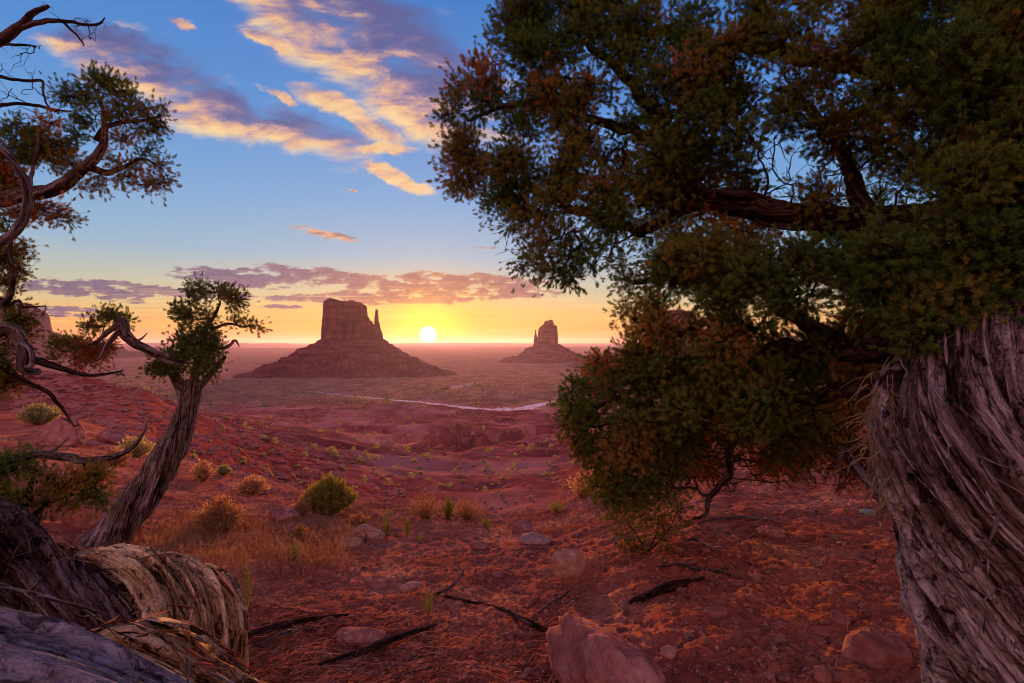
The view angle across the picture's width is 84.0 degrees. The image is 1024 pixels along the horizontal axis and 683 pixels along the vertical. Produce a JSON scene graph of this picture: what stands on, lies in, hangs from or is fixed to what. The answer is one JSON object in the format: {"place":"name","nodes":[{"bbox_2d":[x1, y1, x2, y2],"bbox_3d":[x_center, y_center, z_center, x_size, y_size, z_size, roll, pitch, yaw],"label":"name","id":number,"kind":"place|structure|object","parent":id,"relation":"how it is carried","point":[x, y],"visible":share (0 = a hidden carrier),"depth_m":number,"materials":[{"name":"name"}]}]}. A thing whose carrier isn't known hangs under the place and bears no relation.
{"place":"outdoors","nodes":[
{"label":"outdoors","id":0,"kind":"place"},
{"bbox_2d":[53,444,692,615],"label":"grass","id":1,"kind":"structure","parent":0,"point":[220,553],"depth_m":5.10,"materials":[{"name":"brown plant"}]},
{"bbox_2d":[320,392,598,410],"bbox_3d":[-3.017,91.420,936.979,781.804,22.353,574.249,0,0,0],"label":"road","id":2,"kind":"structure","parent":0,"point":[532,406],"depth_m":750.03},
{"bbox_2d":[438,381,481,388],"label":"path","id":3,"kind":"structure","parent":0,"point":[459,386],"depth_m":1274.19,"materials":[{"name":"beige"}]},
{"bbox_2d":[0,343,921,682],"bbox_3d":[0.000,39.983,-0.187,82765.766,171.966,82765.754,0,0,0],"label":"ground","id":4,"kind":"structure","parent":0,"point":[478,361],"depth_m":5.93,"materials":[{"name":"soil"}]},
{"bbox_2d":[7,463,51,478],"bbox_3d":[-6.362,1.722,7.486,0.571,0.268,0.434,0,0,0],"label":"rock","id":5,"kind":"object","parent":4,"relation":"on","point":[30,468],"visible":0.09,"depth_m":7.46,"materials":[{"name":"red stone"}]},
{"bbox_2d":[14,401,62,424],"bbox_3d":[-13.365,2.016,16.051,1.101,0.721,1.109,0,0,0],"label":"sagebrush","id":6,"kind":"object","parent":4,"relation":"on","point":[40,414],"visible":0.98,"depth_m":15.88,"materials":[{"name":"green plant"}]},
{"bbox_2d":[32,417,85,447],"bbox_3d":[-9.253,1.938,11.584,0.976,0.759,0.827,0,0,-26],"label":"rock","id":7,"kind":"object","parent":4,"relation":"on","point":[56,433],"visible":0.75,"depth_m":11.45,"materials":[{"name":"red stone"}]},
{"bbox_2d":[0,421,147,521],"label":"juniper bush","id":8,"kind":"object","parent":4,"relation":"on","point":[88,478],"visible":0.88,"depth_m":2.98,"materials":[{"name":"green plant"}]},
{"bbox_2d":[0,495,149,632],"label":"dead log","id":9,"kind":"object","parent":4,"relation":"on","point":[35,556],"visible":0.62,"depth_m":2.31,"materials":[{"name":"brown wood"}]},
{"bbox_2d":[0,302,150,360],"bbox_3d":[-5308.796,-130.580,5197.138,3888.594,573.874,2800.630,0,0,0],"label":"sandstone mesa","id":10,"kind":"structure","parent":4,"relation":"on","point":[46,325],"depth_m":5283.60,"materials":[{"name":"brown stone"}]},
{"bbox_2d":[59,496,116,528],"bbox_3d":[-3.679,1.599,5.138,0.698,0.420,0.358,0,0,0],"label":"rock","id":11,"kind":"object","parent":4,"relation":"on","point":[83,522],"visible":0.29,"depth_m":4.98,"materials":[{"name":"red stone"}]},
{"bbox_2d":[0,3,182,426],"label":"juniper tree","id":12,"kind":"object","parent":4,"relation":"on","point":[17,188],"visible":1,"depth_m":3.77,"materials":[{"name":"green plant"}]},
{"bbox_2d":[95,429,126,444],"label":"rock","id":13,"kind":"object","parent":4,"relation":"on","point":[111,436],"visible":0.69,"depth_m":12.98,"materials":[{"name":"red stone"}]},
{"bbox_2d":[101,448,131,465],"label":"dry shrub","id":14,"kind":"object","parent":4,"relation":"on","point":[120,460],"visible":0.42,"depth_m":9.40,"materials":[{"name":"brown plant"}]},
{"bbox_2d":[0,582,233,682],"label":"driftwood log","id":15,"kind":"object","parent":4,"relation":"on","point":[39,648],"visible":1,"depth_m":1.05,"materials":[{"name":"brown wood"}]},
{"bbox_2d":[115,436,155,457],"bbox_3d":[-7.663,2.135,11.597,0.715,0.491,0.747,0,0,0],"label":"grass clump","id":16,"kind":"object","parent":4,"relation":"on","point":[140,449],"visible":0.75,"depth_m":11.52,"materials":[{"name":"yellow plant"}]},
{"bbox_2d":[41,271,272,546],"bbox_3d":[-2.910,0.738,4.641,1.906,2.652,0.484,0,0,0],"label":"juniper tree","id":17,"kind":"object","parent":4,"relation":"on","point":[144,491],"visible":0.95,"depth_m":4.60,"materials":[{"name":"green plant"}]},
{"bbox_2d":[76,543,248,671],"bbox_3d":[-1.588,1.312,2.444,1.132,0.826,0.490,0,0,23],"label":"fallen log","id":18,"kind":"object","parent":4,"relation":"on","point":[208,597],"visible":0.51,"depth_m":2.35,"materials":[{"name":"brown wood"}]},
{"bbox_2d":[92,610,265,682],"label":"bark slab","id":19,"kind":"structure","parent":4,"relation":"on","point":[201,649],"depth_m":1.79,"materials":[{"name":"brown wood"}]},
{"bbox_2d":[5,367,359,490],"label":"rubble","id":20,"kind":"object","parent":4,"relation":"on","point":[104,423],"visible":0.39,"depth_m":60.65,"materials":[{"name":"red stone"}]},
{"bbox_2d":[189,458,217,481],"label":"grass clump","id":21,"kind":"object","parent":4,"relation":"on","point":[202,472],"visible":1,"depth_m":8.86,"materials":[{"name":"brown plant"}]},
{"bbox_2d":[193,492,247,532],"bbox_3d":[-2.843,1.660,5.538,0.511,0.409,0.510,0,0,0],"label":"dry shrub","id":22,"kind":"object","parent":4,"relation":"on","point":[221,511],"visible":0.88,"depth_m":5.48,"materials":[{"name":"brown plant"}]},
{"bbox_2d":[216,464,231,474],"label":"sagebrush","id":23,"kind":"object","parent":4,"relation":"on","point":[223,469],"visible":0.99,"depth_m":9.89,"materials":[{"name":"green plant"}]},
{"bbox_2d":[238,555,254,609],"bbox_3d":[-1.623,1.483,3.463,0.102,0.372,0.088,0,0,-18],"label":"green weed","id":24,"kind":"object","parent":4,"relation":"on","point":[247,590],"visible":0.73,"depth_m":3.46,"materials":[{"name":"plant"}]},
{"bbox_2d":[233,475,270,494],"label":"grass clump","id":25,"kind":"object","parent":4,"relation":"on","point":[252,485],"visible":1,"depth_m":8.46,"materials":[{"name":"brown plant"}]},
{"bbox_2d":[269,505,300,522],"bbox_3d":[-2.571,1.975,6.439,0.316,0.234,0.286,0,0,-32],"label":"rock","id":26,"kind":"object","parent":4,"relation":"on","point":[280,510],"visible":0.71,"depth_m":6.37,"materials":[{"name":"red stone"}]},
{"bbox_2d":[275,524,296,533],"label":"rock","id":27,"kind":"object","parent":4,"relation":"on","point":[290,527],"visible":0.54,"depth_m":5.71,"materials":[{"name":"red stone"}]},
{"bbox_2d":[254,627,319,646],"bbox_3d":[-1.233,1.635,3.153,0.030,0.106,0.415,0,0,33],"label":"stick","id":28,"kind":"object","parent":4,"relation":"on","point":[278,635],"visible":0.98,"depth_m":3.11,"materials":[{"name":"brown wood"}]},
{"bbox_2d":[286,543,303,562],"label":"green weed","id":29,"kind":"object","parent":4,"relation":"on","point":[297,553],"visible":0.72,"depth_m":4.63,"materials":[{"name":"plant"}]},
{"bbox_2d":[248,613,348,638],"bbox_3d":[-1.249,1.635,3.302,0.093,0.157,0.685,0,0,35],"label":"stick","id":30,"kind":"object","parent":4,"relation":"on","point":[271,628],"visible":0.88,"depth_m":3.21,"materials":[{"name":"brown wood"}]},
{"bbox_2d":[290,524,310,540],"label":"dry shrub","id":31,"kind":"object","parent":4,"relation":"on","point":[298,529],"visible":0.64,"depth_m":5.48,"materials":[{"name":"brown plant"}]},
{"bbox_2d":[291,497,310,515],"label":"dry shrub","id":32,"kind":"object","parent":4,"relation":"on","point":[301,507],"visible":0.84,"depth_m":6.69,"materials":[{"name":"brown plant"}]},
{"bbox_2d":[299,471,358,515],"bbox_3d":[-2.318,1.915,7.184,0.744,0.569,0.750,0,0,0],"label":"round bush","id":33,"kind":"object","parent":4,"relation":"on","point":[330,494],"visible":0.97,"depth_m":7.05,"materials":[{"name":"green plant"}]},
{"bbox_2d":[232,298,456,378],"bbox_3d":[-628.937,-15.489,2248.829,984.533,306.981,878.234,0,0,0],"label":"sandstone butte","id":34,"kind":"object","parent":4,"relation":"on","point":[351,343],"visible":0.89,"depth_m":2117.11,"materials":[{"name":"brown stone"}]},
{"bbox_2d":[337,537,362,547],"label":"rock","id":35,"kind":"object","parent":4,"relation":"on","point":[358,542],"visible":0.56,"depth_m":5.56,"materials":[{"name":"stone"}]},
{"bbox_2d":[41,359,658,491],"bbox_3d":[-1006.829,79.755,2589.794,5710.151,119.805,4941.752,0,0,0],"label":"desert vegetation","id":36,"kind":"object","parent":4,"relation":"on","point":[335,451],"visible":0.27,"depth_m":737.23,"materials":[{"name":"green plant"}]},
{"bbox_2d":[346,511,369,526],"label":"dry shrub","id":37,"kind":"object","parent":4,"relation":"on","point":[356,521],"visible":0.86,"depth_m":6.50,"materials":[{"name":"brown plant"}]},
{"bbox_2d":[335,627,386,648],"bbox_3d":[-0.828,1.622,3.133,0.297,0.101,0.208,0,0,0],"label":"rock","id":38,"kind":"object","parent":4,"relation":"on","point":[359,636],"visible":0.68,"depth_m":3.07,"materials":[{"name":"red stone"}]},
{"bbox_2d":[351,524,384,539],"bbox_3d":[-1.526,2.026,6.026,0.359,0.182,0.252,0,0,0],"label":"rock","id":39,"kind":"object","parent":4,"relation":"on","point":[370,531],"visible":0.77,"depth_m":5.92,"materials":[{"name":"stone"}]},
{"bbox_2d":[319,623,436,665],"bbox_3d":[-0.674,1.631,3.080,0.061,0.174,0.857,0,0,33],"label":"stick","id":40,"kind":"object","parent":4,"relation":"on","point":[381,643],"visible":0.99,"depth_m":3.00,"materials":[{"name":"brown wood"}]},
{"bbox_2d":[382,506,390,535],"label":"green weed","id":41,"kind":"object","parent":4,"relation":"on","point":[387,526],"visible":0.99,"depth_m":6.18,"materials":[{"name":"green plant"}]},
{"bbox_2d":[401,515,410,533],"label":"green weed","id":42,"kind":"object","parent":4,"relation":"on","point":[408,528],"visible":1,"depth_m":6.20,"materials":[{"name":"green plant"}]},
{"bbox_2d":[398,581,421,592],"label":"rock","id":43,"kind":"object","parent":4,"relation":"on","point":[414,584],"visible":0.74,"depth_m":4.20,"materials":[{"name":"stone"}]},
{"bbox_2d":[386,663,448,681],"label":"stick","id":44,"kind":"object","parent":4,"relation":"on","point":[407,672],"visible":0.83,"depth_m":2.74,"materials":[{"name":"brown wood"}]},
{"bbox_2d":[405,491,444,518],"bbox_3d":[-1.132,2.128,7.420,0.538,0.345,0.578,0,0,0],"label":"dry shrub","id":45,"kind":"object","parent":4,"relation":"on","point":[422,511],"visible":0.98,"depth_m":7.39,"materials":[{"name":"brown plant"}]},
{"bbox_2d":[422,586,433,613],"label":"green weed","id":46,"kind":"object","parent":4,"relation":"on","point":[428,603],"visible":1,"depth_m":3.64,"materials":[{"name":"green plant"}]},
{"bbox_2d":[441,494,454,519],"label":"green tuft","id":47,"kind":"object","parent":4,"relation":"on","point":[446,510],"visible":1,"depth_m":7.42,"materials":[{"name":"green plant"}]},
{"bbox_2d":[434,568,464,594],"bbox_3d":[-0.430,1.773,4.218,0.085,0.034,0.520,0,0,20],"label":"stick","id":48,"kind":"object","parent":4,"relation":"on","point":[456,581],"visible":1,"depth_m":4.10,"materials":[{"name":"brown wood"}]},
{"bbox_2d":[453,495,483,519],"bbox_3d":[-0.597,2.192,7.542,0.486,0.323,0.512,0,0,0],"label":"dry shrub","id":49,"kind":"object","parent":4,"relation":"on","point":[466,509],"visible":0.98,"depth_m":7.52,"materials":[{"name":"brown plant"}]},
{"bbox_2d":[469,541,489,549],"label":"rock","id":50,"kind":"object","parent":4,"relation":"on","point":[479,545],"visible":0.99,"depth_m":5.49,"materials":[{"name":"pink stone"}]},
{"bbox_2d":[479,515,493,527],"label":"green weed","id":51,"kind":"object","parent":4,"relation":"on","point":[486,523],"visible":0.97,"depth_m":6.89,"materials":[{"name":"plant"}]},
{"bbox_2d":[444,595,547,631],"bbox_3d":[-0.100,1.716,3.640,0.147,0.149,0.925,0,0,-44],"label":"stick","id":52,"kind":"object","parent":4,"relation":"on","point":[532,624],"visible":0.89,"depth_m":3.48,"materials":[{"name":"brown wood"}]},
{"bbox_2d":[492,571,503,577],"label":"pebble","id":53,"kind":"object","parent":4,"relation":"on","point":[498,574],"visible":0.97,"depth_m":4.44,"materials":[{"name":"red stone"}]},
{"bbox_2d":[511,520,532,532],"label":"rock","id":54,"kind":"object","parent":4,"relation":"on","point":[521,525],"visible":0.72,"depth_m":6.54,"materials":[{"name":"red stone"}]},
{"bbox_2d":[522,668,532,675],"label":"pebble","id":55,"kind":"object","parent":4,"relation":"on","point":[527,671],"visible":0.75,"depth_m":2.75,"materials":[{"name":"stone"}]},
{"bbox_2d":[525,640,536,650],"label":"pebble","id":56,"kind":"object","parent":4,"relation":"on","point":[529,643],"visible":0.71,"depth_m":3.06,"materials":[{"name":"red stone"}]},
{"bbox_2d":[531,613,538,620],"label":"pebble","id":57,"kind":"object","parent":4,"relation":"on","point":[534,617],"visible":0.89,"depth_m":3.46,"materials":[{"name":"red stone"}]},
{"bbox_2d":[518,532,551,544],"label":"rock","id":58,"kind":"object","parent":4,"relation":"on","point":[532,538],"visible":0.92,"depth_m":5.57,"materials":[{"name":"stone"}]},
{"bbox_2d":[532,597,539,603],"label":"pebble","id":59,"kind":"object","parent":4,"relation":"on","point":[535,600],"visible":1,"depth_m":3.79,"materials":[{"name":"red stone"}]},
{"bbox_2d":[498,320,586,362],"bbox_3d":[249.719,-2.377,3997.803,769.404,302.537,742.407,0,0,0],"label":"sandstone butte","id":60,"kind":"object","parent":4,"relation":"on","point":[546,347],"visible":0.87,"depth_m":3877.68,"materials":[{"name":"brown stone"}]},
{"bbox_2d":[537,590,569,612],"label":"stick","id":61,"kind":"object","parent":4,"relation":"on","point":[554,601],"visible":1,"depth_m":3.75,"materials":[{"name":"brown wood"}]},
{"bbox_2d":[545,499,566,511],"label":"green weed","id":62,"kind":"object","parent":4,"relation":"on","point":[555,508],"visible":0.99,"depth_m":7.52,"materials":[{"name":"plant"}]},
{"bbox_2d":[552,548,586,579],"bbox_3d":[0.431,1.677,4.260,0.271,0.228,0.126,0,0,0],"label":"rock","id":63,"kind":"object","parent":4,"relation":"on","point":[566,563],"visible":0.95,"depth_m":4.22,"materials":[{"name":"stone"}]},
{"bbox_2d":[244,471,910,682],"bbox_3d":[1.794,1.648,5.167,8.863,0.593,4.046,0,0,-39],"label":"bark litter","id":64,"kind":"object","parent":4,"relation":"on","point":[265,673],"visible":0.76,"depth_m":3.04,"materials":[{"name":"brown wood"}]},
{"bbox_2d":[566,466,599,498],"bbox_3d":[1.027,2.016,8.143,0.548,0.458,0.582,0,0,0],"label":"grass clump","id":65,"kind":"object","parent":4,"relation":"on","point":[580,491],"visible":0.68,"depth_m":8.10,"materials":[{"name":"brown plant"}]},
{"bbox_2d":[545,613,665,682],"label":"rock","id":66,"kind":"object","parent":4,"relation":"on","point":[578,649],"visible":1,"depth_m":2.40,"materials":[{"name":"red stone"}]},
{"bbox_2d":[604,616,613,622],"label":"pebble","id":67,"kind":"object","parent":4,"relation":"on","point":[609,619],"visible":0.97,"depth_m":3.31,"materials":[{"name":"red stone"}]},
{"bbox_2d":[616,627,627,631],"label":"pebble","id":68,"kind":"object","parent":4,"relation":"on","point":[622,629],"visible":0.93,"depth_m":3.06,"materials":[{"name":"red stone"}]},
{"bbox_2d":[618,599,629,608],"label":"pebble","id":69,"kind":"object","parent":4,"relation":"on","point":[622,603],"visible":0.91,"depth_m":3.49,"materials":[{"name":"stone"}]},
{"bbox_2d":[626,635,636,641],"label":"pebble","id":70,"kind":"object","parent":4,"relation":"on","point":[632,638],"visible":1,"depth_m":2.86,"materials":[{"name":"red stone"}]},
{"bbox_2d":[567,309,697,368],"bbox_3d":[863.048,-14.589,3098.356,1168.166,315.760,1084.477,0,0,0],"label":"sandstone butte","id":71,"kind":"object","parent":4,"relation":"on","point":[579,364],"visible":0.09,"depth_m":3020.68,"materials":[{"name":"brown stone"}]},
{"bbox_2d":[633,615,640,622],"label":"pebble","id":72,"kind":"object","parent":4,"relation":"on","point":[636,618],"visible":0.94,"depth_m":3.22,"materials":[{"name":"red stone"}]},
{"bbox_2d":[597,489,699,557],"bbox_3d":[1.032,1.380,4.405,0.461,0.758,0.882,0,0,-41],"label":"juniper sapling","id":73,"kind":"object","parent":4,"relation":"on","point":[660,523],"visible":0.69,"depth_m":4.37,"materials":[{"name":"green plant"}]},
{"bbox_2d":[629,576,704,603],"bbox_3d":[0.996,1.594,3.662,0.662,0.116,0.130,0,0,-26],"label":"stick","id":74,"kind":"object","parent":4,"relation":"on","point":[662,588],"visible":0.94,"depth_m":3.63,"materials":[{"name":"brown wood"}]},
{"bbox_2d":[660,645,676,658],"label":"rock","id":75,"kind":"object","parent":4,"relation":"on","point":[668,652],"visible":0.96,"depth_m":2.62,"materials":[{"name":"stone"}]},
{"bbox_2d":[676,587,686,591],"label":"pebble","id":76,"kind":"object","parent":4,"relation":"on","point":[678,589],"visible":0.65,"depth_m":3.59,"materials":[{"name":"red stone"}]},
{"bbox_2d":[684,631,694,641],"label":"pebble","id":77,"kind":"object","parent":4,"relation":"on","point":[687,634],"visible":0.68,"depth_m":2.77,"materials":[{"name":"stone"}]},
{"bbox_2d":[688,634,696,641],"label":"pebble","id":78,"kind":"object","parent":4,"relation":"on","point":[690,638],"visible":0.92,"depth_m":2.75,"materials":[{"name":"red stone"}]},
{"bbox_2d":[659,563,734,576],"bbox_3d":[1.285,1.573,3.940,0.513,0.038,0.065,0,0,21],"label":"stick","id":79,"kind":"object","parent":4,"relation":"on","point":[694,567],"visible":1,"depth_m":3.94,"materials":[{"name":"brown wood"}]},
{"bbox_2d":[678,537,716,552],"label":"stick","id":80,"kind":"object","parent":4,"relation":"on","point":[706,544],"visible":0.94,"depth_m":4.40,"materials":[{"name":"brown wood"}]},
{"bbox_2d":[695,626,704,631],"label":"pebble","id":81,"kind":"object","parent":4,"relation":"on","point":[698,629],"visible":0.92,"depth_m":2.87,"materials":[{"name":"red stone"}]},
{"bbox_2d":[701,661,709,667],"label":"pebble","id":82,"kind":"object","parent":4,"relation":"on","point":[705,664],"visible":0.89,"depth_m":2.52,"materials":[{"name":"red stone"}]},
{"bbox_2d":[704,605,730,618],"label":"rock","id":83,"kind":"object","parent":4,"relation":"on","point":[716,611],"visible":0.91,"depth_m":3.11,"materials":[{"name":"red stone"}]},
{"bbox_2d":[715,599,727,605],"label":"pebble","id":84,"kind":"object","parent":4,"relation":"on","point":[721,602],"visible":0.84,"depth_m":3.30,"materials":[{"name":"red stone"}]},
{"bbox_2d":[424,0,1023,682],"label":"juniper tree","id":85,"kind":"object","parent":4,"relation":"on","point":[920,366],"visible":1,"depth_m":2.81,"materials":[{"name":"green plant"}]},
{"bbox_2d":[728,579,741,587],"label":"pebble","id":86,"kind":"object","parent":4,"relation":"on","point":[735,583],"visible":1,"depth_m":3.71,"materials":[{"name":"red stone"}]},
{"bbox_2d":[697,515,774,524],"bbox_3d":[2.013,1.611,5.141,0.775,0.058,0.075,0,0,-13],"label":"stick","id":87,"kind":"object","parent":4,"relation":"on","point":[731,517],"visible":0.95,"depth_m":5.16,"materials":[{"name":"brown wood"}]},
{"bbox_2d":[736,631,743,639],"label":"pebble","id":88,"kind":"object","parent":4,"relation":"on","point":[739,635],"visible":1,"depth_m":2.76,"materials":[{"name":"red stone"}]},
{"bbox_2d":[745,594,761,603],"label":"pebble","id":89,"kind":"object","parent":4,"relation":"on","point":[752,599],"visible":0.96,"depth_m":3.38,"materials":[{"name":"red stone"}]},
{"bbox_2d":[749,574,760,581],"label":"pebble","id":90,"kind":"object","parent":4,"relation":"on","point":[755,577],"visible":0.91,"depth_m":3.75,"materials":[{"name":"stone"}]},
{"bbox_2d":[756,525,785,537],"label":"rock","id":91,"kind":"object","parent":4,"relation":"on","point":[766,530],"visible":0.86,"depth_m":4.68,"materials":[{"name":"red stone"}]},
{"bbox_2d":[767,641,775,647],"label":"pebble","id":92,"kind":"object","parent":4,"relation":"on","point":[772,643],"visible":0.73,"depth_m":2.73,"materials":[{"name":"stone"}]},
{"bbox_2d":[772,620,787,628],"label":"rock","id":93,"kind":"object","parent":4,"relation":"on","point":[781,624],"visible":0.9,"depth_m":2.97,"materials":[{"name":"red stone"}]},
{"bbox_2d":[773,634,788,645],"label":"pebble","id":94,"kind":"object","parent":4,"relation":"on","point":[780,639],"visible":0.86,"depth_m":2.76,"materials":[{"name":"stone"}]},
{"bbox_2d":[777,675,787,681],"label":"pebble","id":95,"kind":"object","parent":4,"relation":"on","point":[780,677],"visible":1,"depth_m":2.43,"materials":[{"name":"stone"}]},
{"bbox_2d":[808,559,823,566],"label":"pebble","id":96,"kind":"object","parent":4,"relation":"on","point":[813,562],"visible":0.98,"depth_m":3.97,"materials":[{"name":"stone"}]},
{"bbox_2d":[809,625,828,636],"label":"rock","id":97,"kind":"object","parent":4,"relation":"on","point":[820,631],"visible":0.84,"depth_m":2.96,"materials":[{"name":"red stone"}]},
{"bbox_2d":[813,665,833,682],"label":"rock","id":98,"kind":"object","parent":4,"relation":"on","point":[822,673],"visible":0.89,"depth_m":2.42,"materials":[{"name":"red stone"}]},
{"bbox_2d":[820,619,829,624],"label":"pebble","id":99,"kind":"object","parent":4,"relation":"on","point":[824,621],"visible":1,"depth_m":3.01,"materials":[{"name":"red stone"}]},
{"bbox_2d":[819,657,838,665],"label":"pebble","id":100,"kind":"object","parent":4,"relation":"on","point":[829,660],"visible":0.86,"depth_m":2.59,"materials":[{"name":"red stone"}]},
{"bbox_2d":[830,610,850,625],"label":"rock","id":101,"kind":"object","parent":4,"relation":"on","point":[838,616],"visible":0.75,"depth_m":3.06,"materials":[{"name":"red stone"}]},
{"bbox_2d":[845,584,855,589],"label":"pebble","id":102,"kind":"object","parent":4,"relation":"on","point":[851,586],"visible":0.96,"depth_m":3.56,"materials":[{"name":"red stone"}]},
{"bbox_2d":[859,609,871,616],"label":"pebble","id":103,"kind":"object","parent":4,"relation":"on","point":[866,613],"visible":1,"depth_m":3.17,"materials":[{"name":"red stone"}]},
{"bbox_2d":[859,508,874,516],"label":"rock","id":104,"kind":"object","parent":4,"relation":"on","point":[866,511],"visible":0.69,"depth_m":5.23,"materials":[{"name":"grey stone"}]},
{"bbox_2d":[861,577,872,584],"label":"pebble","id":105,"kind":"object","parent":4,"relation":"on","point":[868,581],"visible":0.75,"depth_m":3.66,"materials":[{"name":"red stone"}]},
{"bbox_2d":[842,627,912,673],"bbox_3d":[1.704,1.465,2.662,0.304,0.206,0.237,0,0,0],"label":"rock","id":106,"kind":"object","parent":4,"relation":"on","point":[880,649],"visible":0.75,"depth_m":2.61,"materials":[{"name":"red stone"}]},
{"bbox_2d":[0,0,953,342],"label":"sky","id":107,"kind":"structure","parent":0,"point":[301,138],"materials":[{"name":"blue"}]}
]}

